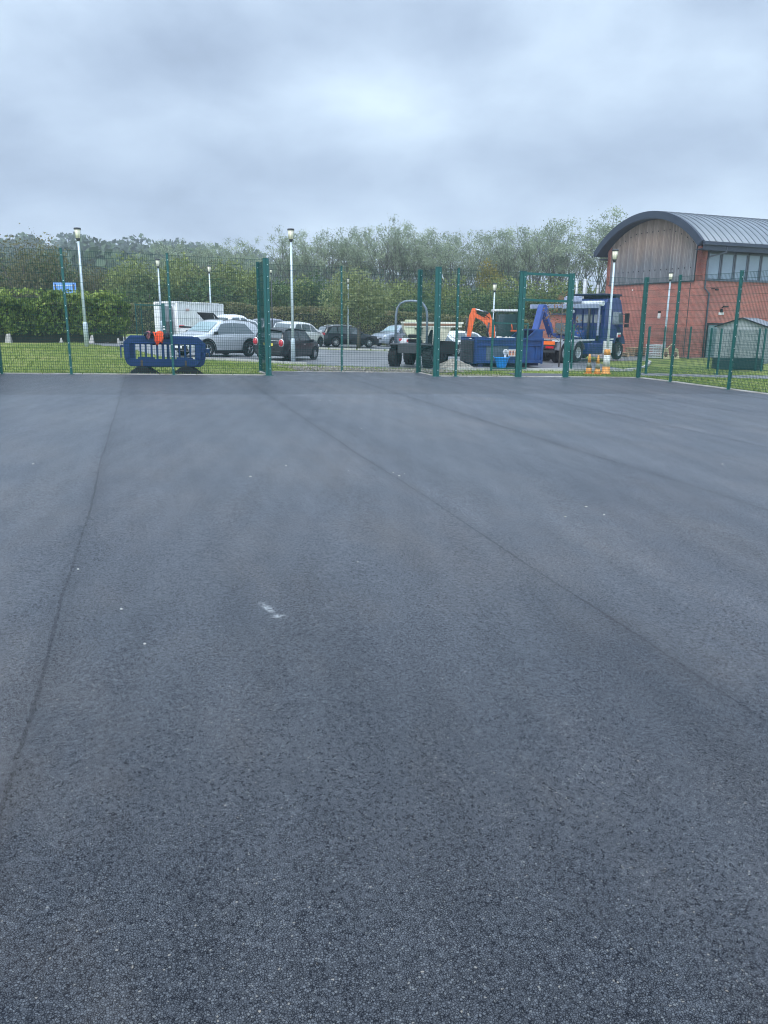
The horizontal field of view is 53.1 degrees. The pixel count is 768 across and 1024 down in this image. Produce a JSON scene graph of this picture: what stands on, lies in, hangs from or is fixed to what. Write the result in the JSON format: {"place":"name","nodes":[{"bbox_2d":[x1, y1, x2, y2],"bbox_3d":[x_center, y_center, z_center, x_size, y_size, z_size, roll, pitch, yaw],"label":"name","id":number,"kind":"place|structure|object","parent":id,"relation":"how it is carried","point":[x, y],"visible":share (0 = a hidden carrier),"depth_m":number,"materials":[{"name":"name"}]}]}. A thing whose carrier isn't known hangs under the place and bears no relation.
{"place":"outdoors","nodes":[
{"label":"outdoors","id":0,"kind":"place"},
{"bbox_2d":[0,285,767,392],"bbox_3d":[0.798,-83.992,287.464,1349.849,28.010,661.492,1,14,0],"label":"ground","id":1,"kind":"structure","parent":0,"point":[701,361],"depth_m":26.46,"materials":[{"name":"green plant"}]},
{"bbox_2d":[0,223,79,302],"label":"shrub","id":2,"kind":"object","parent":1,"relation":"on","point":[23,278],"visible":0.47,"depth_m":65.02,"materials":[{"name":"green plant"}]},
{"bbox_2d":[20,244,88,302],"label":"shrub","id":3,"kind":"object","parent":1,"relation":"on","point":[65,276],"visible":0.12,"depth_m":66.09,"materials":[{"name":"green plant"}]},
{"bbox_2d":[25,342,122,343],"bbox_3d":[-20.228,-8.585,38.732,16.000,0.043,3.167,-1,14,-8],"label":"hedge bed","id":4,"kind":"object","parent":1,"relation":"on","point":[65,342],"visible":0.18,"depth_m":37.86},
{"bbox_2d":[0,287,133,342],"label":"garden hedge","id":5,"kind":"object","parent":4,"relation":"on","point":[100,308],"visible":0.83,"depth_m":38.14,"materials":[{"name":"green plant"}]},
{"bbox_2d":[73,227,88,346],"bbox_3d":[-13.128,-9.730,33.408,0.304,5.000,0.304,1,14,0],"label":"lamp post","id":6,"kind":"object","parent":1,"relation":"on","point":[77,235],"visible":0.95,"depth_m":33.38,"materials":[{"name":"metal"}]},
{"bbox_2d":[67,254,114,295],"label":"shrub","id":7,"kind":"object","parent":1,"relation":"on","point":[87,280],"visible":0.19,"depth_m":68.92,"materials":[{"name":"green plant"}]},
{"bbox_2d":[98,251,165,303],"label":"shrub","id":8,"kind":"object","parent":1,"relation":"on","point":[130,274],"visible":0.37,"depth_m":67.12,"materials":[{"name":"green plant"}]},
{"bbox_2d":[0,247,273,375],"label":"fence","id":9,"kind":"object","parent":1,"relation":"on","point":[266,320],"visible":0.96,"depth_m":19.63,"materials":[{"name":"green metal"}]},
{"bbox_2d":[107,276,180,308],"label":"shrub","id":10,"kind":"object","parent":1,"relation":"on","point":[147,297],"visible":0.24,"depth_m":65.87,"materials":[{"name":"green plant"}]},
{"bbox_2d":[120,335,204,373],"bbox_3d":[-5.902,-4.213,20.562,2.190,0.985,0.268,-3,15,-20],"label":"pedestrian barrier","id":11,"kind":"object","parent":1,"relation":"on","point":[179,362],"visible":0.88,"depth_m":20.53,"materials":[{"name":"blue plastic"}]},
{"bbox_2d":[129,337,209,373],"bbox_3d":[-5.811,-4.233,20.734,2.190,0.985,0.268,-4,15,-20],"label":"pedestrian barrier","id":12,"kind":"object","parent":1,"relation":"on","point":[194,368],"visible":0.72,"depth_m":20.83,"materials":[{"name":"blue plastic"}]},
{"bbox_2d":[145,238,209,269],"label":"slender tree","id":13,"kind":"object","parent":1,"relation":"on","point":[167,250],"visible":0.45,"depth_m":97.08,"materials":[{"name":"green plant"}]},
{"bbox_2d":[148,251,213,301],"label":"shrub","id":14,"kind":"object","parent":1,"relation":"on","point":[174,274],"visible":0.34,"depth_m":68.40,"materials":[{"name":"green plant"}]},
{"bbox_2d":[154,301,223,333],"bbox_3d":[-13.471,-13.427,53.511,1.780,2.275,6.175,5,15,17],"label":"store container","id":15,"kind":"object","parent":1,"relation":"on","point":[191,312],"visible":0.36,"depth_m":51.20,"materials":[{"name":"white metal"}]},
{"bbox_2d":[163,269,242,308],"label":"shrub","id":16,"kind":"object","parent":1,"relation":"on","point":[197,296],"visible":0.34,"depth_m":67.41,"materials":[{"name":"green plant"}]},
{"bbox_2d":[183,243,228,276],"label":"slender tree","id":17,"kind":"object","parent":1,"relation":"on","point":[212,253],"visible":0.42,"depth_m":98.53,"materials":[{"name":"green plant"}]},
{"bbox_2d":[175,241,239,275],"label":"slender tree","id":18,"kind":"object","parent":1,"relation":"on","point":[197,248],"visible":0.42,"depth_m":101.35,"materials":[{"name":"green plant"}]},
{"bbox_2d":[197,256,256,308],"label":"shrub","id":19,"kind":"object","parent":1,"relation":"on","point":[224,274],"visible":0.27,"depth_m":70.19,"materials":[{"name":"green plant"}]},
{"bbox_2d":[215,236,269,275],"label":"slender tree","id":20,"kind":"object","parent":1,"relation":"on","point":[241,261],"visible":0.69,"depth_m":81.50,"materials":[{"name":"green plant"}]},
{"bbox_2d":[221,266,274,308],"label":"shrub","id":21,"kind":"object","parent":1,"relation":"on","point":[247,281],"visible":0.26,"depth_m":69.08,"materials":[{"name":"green plant"}]},
{"bbox_2d":[238,247,296,288],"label":"slender tree","id":22,"kind":"object","parent":1,"relation":"on","point":[271,266],"visible":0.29,"depth_m":84.24,"materials":[{"name":"green plant"}]},
{"bbox_2d":[235,277,310,312],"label":"shrub","id":23,"kind":"object","parent":1,"relation":"on","point":[276,300],"visible":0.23,"depth_m":67.44,"materials":[{"name":"green plant"}]},
{"bbox_2d":[50,301,533,344],"bbox_3d":[-5.420,-15.186,62.523,43.387,3.628,3.344,-1,14,-6],"label":"clipped hedge","id":24,"kind":"object","parent":1,"relation":"on","point":[315,323],"visible":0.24,"depth_m":62.19,"materials":[{"name":"green plant"}]},
{"bbox_2d":[264,225,328,292],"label":"slender tree","id":25,"kind":"object","parent":1,"relation":"on","point":[281,245],"visible":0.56,"depth_m":80.93,"materials":[{"name":"green plant"}]},
{"bbox_2d":[270,273,322,312],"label":"shrub","id":26,"kind":"object","parent":1,"relation":"on","point":[306,302],"visible":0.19,"depth_m":69.08,"materials":[{"name":"green plant"}]},
{"bbox_2d":[271,227,330,288],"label":"slender tree","id":27,"kind":"object","parent":1,"relation":"on","point":[302,234],"visible":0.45,"depth_m":81.25,"materials":[{"name":"green plant"}]},
{"bbox_2d":[0,231,605,305],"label":"woodland","id":28,"kind":"object","parent":1,"relation":"on","point":[102,248],"visible":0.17,"depth_m":252.33,"materials":[{"name":"green plant"}]},
{"bbox_2d":[290,269,335,312],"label":"shrub","id":29,"kind":"object","parent":1,"relation":"on","point":[317,295],"visible":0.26,"depth_m":69.66,"materials":[{"name":"green plant"}]},
{"bbox_2d":[279,230,350,301],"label":"slender tree","id":30,"kind":"object","parent":1,"relation":"on","point":[304,258],"visible":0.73,"depth_m":78.25,"materials":[{"name":"green plant"}]},
{"bbox_2d":[307,236,379,289],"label":"slender tree","id":31,"kind":"object","parent":1,"relation":"on","point":[324,256],"visible":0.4,"depth_m":81.23,"materials":[{"name":"green plant"}]},
{"bbox_2d":[256,262,434,373],"bbox_3d":[-1.030,-5.485,22.012,5.058,3.170,1.634,-4,15,-16],"label":"fence","id":32,"kind":"object","parent":1,"relation":"on","point":[420,326],"visible":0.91,"depth_m":22.69,"materials":[{"name":"green metal"}]},
{"bbox_2d":[89,337,602,366],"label":"car park","id":33,"kind":"structure","parent":1,"relation":"on","point":[359,356],"depth_m":38.21,"materials":[{"name":"grey asphalt"}]},
{"bbox_2d":[134,303,165,334],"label":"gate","id":34,"kind":"structure","parent":33,"relation":"on","point":[162,309],"depth_m":42.73,"materials":[{"name":"green metal"}]},
{"bbox_2d":[170,319,257,356],"bbox_3d":[-7.831,-8.173,35.963,2.166,1.698,4.466,12,17,36],"label":"parked suv","id":35,"kind":"object","parent":33,"relation":"on","point":[218,326],"visible":0.56,"depth_m":35.34,"materials":[{"name":"silver metal"}]},
{"bbox_2d":[179,312,249,332],"bbox_3d":[-8.818,-10.226,43.452,2.176,1.931,5.268,15,18,43],"label":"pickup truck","id":36,"kind":"object","parent":33,"relation":"on","point":[205,315],"visible":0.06,"depth_m":42.56,"materials":[{"name":"white paint"}]},
{"bbox_2d":[253,327,318,360],"bbox_3d":[-4.546,-7.997,36.466,2.061,1.460,3.886,9,15,20],"label":"hatchback","id":37,"kind":"object","parent":33,"relation":"on","point":[282,340],"visible":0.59,"depth_m":35.03,"materials":[{"name":"black paint"}]},
{"bbox_2d":[287,228,294,361],"bbox_3d":[-3.992,-9.323,33.344,0.304,5.650,0.304,1,14,0],"label":"lamp post","id":38,"kind":"object","parent":33,"relation":"on","point":[290,233],"visible":0.88,"depth_m":33.24,"materials":[{"name":"metal"}]},
{"bbox_2d":[321,344,390,348],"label":"car park bays","id":39,"kind":"object","parent":33,"relation":"attached to","point":[372,347],"visible":0.15,"depth_m":56.56,"materials":[{"name":"grey asphalt"}]},
{"bbox_2d":[274,321,323,346],"bbox_3d":[-5.794,-12.255,52.814,2.107,1.632,4.339,11,16,28],"label":"white hatchback","id":40,"kind":"object","parent":39,"relation":"on","point":[302,325],"visible":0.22,"depth_m":52.18,"materials":[{"name":"paint"}]},
{"bbox_2d":[318,325,377,347],"bbox_3d":[-2.615,-12.716,55.479,4.535,1.546,2.128,-5,15,-26],"label":"estate car","id":41,"kind":"object","parent":39,"relation":"on","point":[352,340],"visible":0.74,"depth_m":54.60,"materials":[{"name":"black paint"}]},
{"bbox_2d":[373,324,404,345],"bbox_3d":[1.099,-13.787,59.946,4.437,1.668,2.147,-11,19,-41],"label":"parked suv","id":42,"kind":"object","parent":39,"relation":"on","point":[383,336],"visible":0.3,"depth_m":58.72,"materials":[{"name":"grey paint"}]},
{"bbox_2d":[458,308,517,345],"bbox_3d":[5.543,-8.760,38.286,3.780,2.651,2.441,1,14,0],"label":"mini excavator","id":43,"kind":"object","parent":33,"relation":"on","point":[504,318],"visible":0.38,"depth_m":37.54,"materials":[{"name":"orange metal"}]},
{"bbox_2d":[530,293,629,362],"bbox_3d":[10.668,-10.421,43.285,3.080,3.710,8.038,13,19,41],"label":"hook lift lorry","id":44,"kind":"object","parent":33,"relation":"on","point":[551,347],"visible":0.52,"depth_m":43.43,"materials":[{"name":"blue metal"}]},
{"bbox_2d":[317,225,378,282],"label":"slender tree","id":45,"kind":"object","parent":1,"relation":"on","point":[343,254],"visible":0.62,"depth_m":80.12,"materials":[{"name":"green plant"}]},
{"bbox_2d":[318,260,395,348],"bbox_3d":[-1.726,-13.990,51.926,4.714,5.866,4.870,11,17,35],"label":"round tree","id":46,"kind":"object","parent":1,"relation":"on","point":[365,288],"visible":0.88,"depth_m":51.08,"materials":[{"name":"green plant"}]},
{"bbox_2d":[328,225,385,285],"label":"slender tree","id":47,"kind":"object","parent":1,"relation":"on","point":[346,246],"visible":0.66,"depth_m":79.03,"materials":[{"name":"green plant"}]},
{"bbox_2d":[276,365,470,372],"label":"gravel verge","id":48,"kind":"structure","parent":1,"relation":"on","point":[353,369],"depth_m":24.26,"materials":[{"name":"grey gravel"}]},
{"bbox_2d":[340,223,414,292],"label":"slender tree","id":49,"kind":"object","parent":1,"relation":"on","point":[410,270],"visible":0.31,"depth_m":82.06,"materials":[{"name":"green plant"}]},
{"bbox_2d":[0,374,767,1023],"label":"court surface","id":50,"kind":"object","parent":1,"relation":"on","point":[432,706],"visible":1,"depth_m":3.23,"materials":[{"name":"grey asphalt"}]},
{"bbox_2d":[264,371,431,375],"bbox_3d":[-1.041,-4.017,22.335,4.858,0.092,1.551,-4,15,-16],"label":"court surface recess","id":51,"kind":"object","parent":50,"relation":"attached to","point":[346,373],"visible":0.92,"depth_m":22.30,"materials":[{"name":"concrete"}]},
{"bbox_2d":[0,371,767,394],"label":"court edging","id":52,"kind":"object","parent":1,"relation":"on","point":[407,372],"visible":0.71,"depth_m":21.30,"materials":[{"name":"grey concrete"}]},
{"bbox_2d":[354,279,414,317],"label":"shrub","id":53,"kind":"object","parent":1,"relation":"on","point":[394,290],"visible":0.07,"depth_m":71.15,"materials":[{"name":"green plant"}]},
{"bbox_2d":[358,225,430,293],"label":"slender tree","id":54,"kind":"object","parent":1,"relation":"on","point":[381,256],"visible":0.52,"depth_m":80.36,"materials":[{"name":"green plant"}]},
{"bbox_2d":[380,221,425,296],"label":"slender tree","id":55,"kind":"object","parent":1,"relation":"on","point":[396,249],"visible":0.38,"depth_m":81.33,"materials":[{"name":"green plant"}]},
{"bbox_2d":[370,213,444,297],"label":"slender tree","id":56,"kind":"object","parent":1,"relation":"on","point":[398,233],"visible":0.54,"depth_m":79.64,"materials":[{"name":"green plant"}]},
{"bbox_2d":[382,276,445,311],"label":"shrub","id":57,"kind":"object","parent":1,"relation":"on","point":[403,284],"visible":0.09,"depth_m":72.81,"materials":[{"name":"green plant"}]},
{"bbox_2d":[388,292,446,319],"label":"shrub","id":58,"kind":"object","parent":1,"relation":"on","point":[412,308],"visible":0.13,"depth_m":68.25,"materials":[{"name":"green plant"}]},
{"bbox_2d":[386,227,456,294],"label":"slender tree","id":59,"kind":"object","parent":1,"relation":"on","point":[410,256],"visible":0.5,"depth_m":78.87,"materials":[{"name":"green plant"}]},
{"bbox_2d":[192,347,650,370],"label":"kerb","id":60,"kind":"structure","parent":1,"relation":"on","point":[529,369],"depth_m":33.57,"materials":[{"name":"concrete"}]},
{"bbox_2d":[404,227,462,302],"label":"slender tree","id":61,"kind":"object","parent":1,"relation":"on","point":[431,259],"visible":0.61,"depth_m":77.60,"materials":[{"name":"green plant"}]},
{"bbox_2d":[408,271,475,313],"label":"shrub","id":62,"kind":"object","parent":1,"relation":"on","point":[448,292],"visible":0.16,"depth_m":71.36,"materials":[{"name":"green plant"}]},
{"bbox_2d":[411,233,483,294],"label":"slender tree","id":63,"kind":"object","parent":1,"relation":"on","point":[444,255],"visible":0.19,"depth_m":82.86,"materials":[{"name":"green plant"}]},
{"bbox_2d":[422,229,475,292],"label":"slender tree","id":64,"kind":"object","parent":1,"relation":"on","point":[456,238],"visible":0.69,"depth_m":79.53,"materials":[{"name":"green plant"}]},
{"bbox_2d":[325,365,619,369],"bbox_3d":[4.587,-6.486,34.559,15.504,0.265,3.177,-4,15,-19],"label":"hard standing","id":65,"kind":"object","parent":1,"relation":"on","point":[412,366],"visible":0.41,"depth_m":34.98,"materials":[{"name":"asphalt"}]},
{"bbox_2d":[386,300,463,367],"bbox_3d":[1.939,-7.967,34.364,3.114,2.880,3.712,6,15,21],"label":"site dumper","id":66,"kind":"object","parent":65,"relation":"on","point":[407,329],"visible":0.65,"depth_m":33.90,"materials":[{"name":"black metal"}]},
{"bbox_2d":[441,285,506,322],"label":"shrub","id":67,"kind":"object","parent":1,"relation":"on","point":[483,302],"visible":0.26,"depth_m":66.85,"materials":[{"name":"green plant"}]},
{"bbox_2d":[432,267,519,376],"bbox_3d":[2.719,-5.467,22.309,2.754,3.096,0.170,-4,15,-16],"label":"fence","id":68,"kind":"object","parent":1,"relation":"on","point":[437,319],"visible":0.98,"depth_m":22.17,"materials":[{"name":"green metal"}]},
{"bbox_2d":[450,229,506,296],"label":"slender tree","id":69,"kind":"object","parent":1,"relation":"on","point":[472,257],"visible":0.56,"depth_m":79.05,"materials":[{"name":"green plant"}]},
{"bbox_2d":[447,232,514,294],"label":"slender tree","id":70,"kind":"object","parent":1,"relation":"on","point":[472,277],"visible":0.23,"depth_m":81.73,"materials":[{"name":"green plant"}]},
{"bbox_2d":[474,258,507,294],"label":"yellowing tree","id":71,"kind":"object","parent":1,"relation":"on","point":[489,273],"visible":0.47,"depth_m":77.11,"materials":[{"name":"green plant"}]},
{"bbox_2d":[459,267,530,317],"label":"shrub","id":72,"kind":"object","parent":1,"relation":"on","point":[501,288],"visible":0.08,"depth_m":70.89,"materials":[{"name":"green plant"}]},
{"bbox_2d":[460,329,544,366],"bbox_3d":[5.547,-7.799,36.481,3.440,1.756,2.442,-2,14,-10],"label":"blue skip","id":73,"kind":"object","parent":1,"relation":"on","point":[535,348],"visible":0.56,"depth_m":35.49,"materials":[{"name":"paint"}]},
{"bbox_2d":[472,233,535,307],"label":"slender tree","id":74,"kind":"object","parent":1,"relation":"on","point":[499,249],"visible":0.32,"depth_m":80.12,"materials":[{"name":"green plant"}]},
{"bbox_2d":[474,228,535,289],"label":"slender tree","id":75,"kind":"object","parent":1,"relation":"on","point":[500,257],"visible":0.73,"depth_m":77.87,"materials":[{"name":"green plant"}]},
{"bbox_2d":[490,320,528,369],"bbox_3d":[5.353,-7.097,32.779,1.848,2.156,0.171,-5,15,-20],"label":"open gate leaf","id":76,"kind":"object","parent":1,"relation":"on","point":[493,342],"visible":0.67,"depth_m":32.66,"materials":[{"name":"green metal"}]},
{"bbox_2d":[489,224,543,289],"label":"slender tree","id":77,"kind":"object","parent":1,"relation":"on","point":[514,257],"visible":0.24,"depth_m":80.01,"materials":[{"name":"green plant"}]},
{"bbox_2d":[492,284,559,324],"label":"shrub","id":78,"kind":"object","parent":1,"relation":"on","point":[529,312],"visible":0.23,"depth_m":67.04,"materials":[{"name":"green plant"}]},
{"bbox_2d":[495,223,564,289],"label":"slender tree","id":79,"kind":"object","parent":1,"relation":"on","point":[529,269],"visible":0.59,"depth_m":78.62,"materials":[{"name":"green plant"}]},
{"bbox_2d":[514,271,574,376],"bbox_3d":[4.797,-5.549,22.937,1.869,3.114,0.170,-4,15,-16],"label":"gateway","id":80,"kind":"object","parent":1,"relation":"on","point":[522,299],"visible":0.98,"depth_m":22.82,"materials":[{"name":"green metal"}]},
{"bbox_2d":[510,275,581,311],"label":"shrub","id":81,"kind":"object","parent":1,"relation":"on","point":[544,287],"visible":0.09,"depth_m":71.53,"materials":[{"name":"green plant"}]},
{"bbox_2d":[517,215,580,292],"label":"slender tree","id":82,"kind":"object","parent":1,"relation":"on","point":[564,228],"visible":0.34,"depth_m":81.51,"materials":[{"name":"green plant"}]},
{"bbox_2d":[511,215,603,296],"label":"slender tree","id":83,"kind":"object","parent":1,"relation":"on","point":[558,257],"visible":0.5,"depth_m":80.25,"materials":[{"name":"green plant"}]},
{"bbox_2d":[524,219,596,297],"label":"slender tree","id":84,"kind":"object","parent":1,"relation":"on","point":[554,251],"visible":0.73,"depth_m":79.73,"materials":[{"name":"green plant"}]},
{"bbox_2d":[542,291,583,366],"bbox_3d":[8.547,-8.739,36.669,2.043,3.570,1.314,14,19,42],"label":"young sapling","id":85,"kind":"object","parent":1,"relation":"on","point":[551,316],"visible":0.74,"depth_m":36.60,"materials":[{"name":"green plant"}]},
{"bbox_2d":[532,279,599,339],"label":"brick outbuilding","id":86,"kind":"structure","parent":1,"relation":"on","point":[557,325],"depth_m":58.87,"materials":[{"name":"red"}]},
{"bbox_2d":[536,217,620,293],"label":"slender tree","id":87,"kind":"object","parent":1,"relation":"on","point":[575,267],"visible":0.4,"depth_m":80.95,"materials":[{"name":"green plant"}]},
{"bbox_2d":[565,209,615,292],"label":"slender tree","id":88,"kind":"object","parent":1,"relation":"on","point":[596,240],"visible":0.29,"depth_m":81.20,"materials":[{"name":"green plant"}]},
{"bbox_2d":[589,203,627,292],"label":"slender tree","id":89,"kind":"object","parent":1,"relation":"on","point":[613,214],"visible":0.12,"depth_m":79.56,"materials":[{"name":"green plant"}]},
{"bbox_2d":[606,249,618,348],"bbox_3d":[9.399,-8.258,31.887,0.280,5.050,0.280,1,14,0],"label":"lamp post","id":90,"kind":"object","parent":1,"relation":"on","point":[614,254],"visible":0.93,"depth_m":31.62,"materials":[{"name":"metal"}]},
{"bbox_2d":[569,270,767,392],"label":"fence","id":91,"kind":"object","parent":1,"relation":"on","point":[643,326],"visible":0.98,"depth_m":22.22,"materials":[{"name":"green metal"}]},
{"bbox_2d":[570,324,767,374],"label":"fence","id":92,"kind":"object","parent":1,"relation":"on","point":[648,343],"visible":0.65,"depth_m":33.96,"materials":[{"name":"green metal"}]},
{"bbox_2d":[593,211,767,357],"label":"brick hall","id":93,"kind":"structure","parent":1,"relation":"on","point":[658,246],"depth_m":51.37,"materials":[{"name":"red brick"}]},
{"bbox_2d":[707,252,721,279],"bbox_3d":[21.444,-15.992,49.946,1.110,1.718,0.090,-5,15,-22],"label":"window","id":94,"kind":"structure","parent":93,"relation":"in","point":[714,263],"depth_m":49.97,"materials":[{"name":"grey glass"}]},
{"bbox_2d":[719,253,735,279],"bbox_3d":[22.517,-16.089,50.377,1.110,1.718,0.090,-5,15,-22],"label":"window","id":95,"kind":"structure","parent":93,"relation":"in","point":[728,259],"depth_m":50.37,"materials":[{"name":"grey glass"}]},
{"bbox_2d":[733,253,748,280],"bbox_3d":[23.589,-16.187,50.807,1.110,1.718,0.090,-5,15,-22],"label":"window","id":96,"kind":"structure","parent":93,"relation":"in","point":[741,260],"depth_m":50.76,"materials":[{"name":"grey glass"}]},
{"bbox_2d":[745,254,761,280],"bbox_3d":[24.662,-16.284,51.238,1.110,1.718,0.090,-5,15,-22],"label":"window","id":97,"kind":"structure","parent":93,"relation":"in","point":[754,260],"depth_m":51.22,"materials":[{"name":"grey glass"}]},
{"bbox_2d":[707,328,761,370],"bbox_3d":[17.302,-8.054,38.043,2.459,2.056,0.225,12,18,37],"label":"fence","id":98,"kind":"object","parent":1,"relation":"on","point":[710,347],"visible":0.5,"depth_m":37.98,"materials":[{"name":"green metal"}]},
{"bbox_2d":[712,357,763,369],"bbox_3d":[17.713,-7.445,38.501,2.240,0.535,0.840,2,14,6],"label":"planter box","id":99,"kind":"object","parent":1,"relation":"on","point":[744,364],"visible":0.43,"depth_m":38.12,"materials":[{"name":"teal paint"}]},
{"bbox_2d":[714,317,767,363],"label":"garden shed","id":100,"kind":"structure","parent":1,"relation":"on","point":[752,321],"depth_m":43.95,"materials":[{"name":"green plastic"}]},
{"bbox_2d":[734,329,753,357],"bbox_3d":[20.545,-9.536,44.043,1.100,1.800,0.050,11,17,35],"label":"shed door","id":101,"kind":"structure","parent":100,"relation":"in","point":[748,331],"depth_m":43.93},
{"bbox_2d":[0,0,767,293],"label":"sky","id":102,"kind":"structure","parent":0,"point":[212,121],"materials":[{"name":"grey"}]},
{"bbox_2d":[641,373,767,378],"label":"side path","id":103,"kind":"structure","parent":0,"point":[696,375],"depth_m":33.36,"materials":[{"name":"concrete"}]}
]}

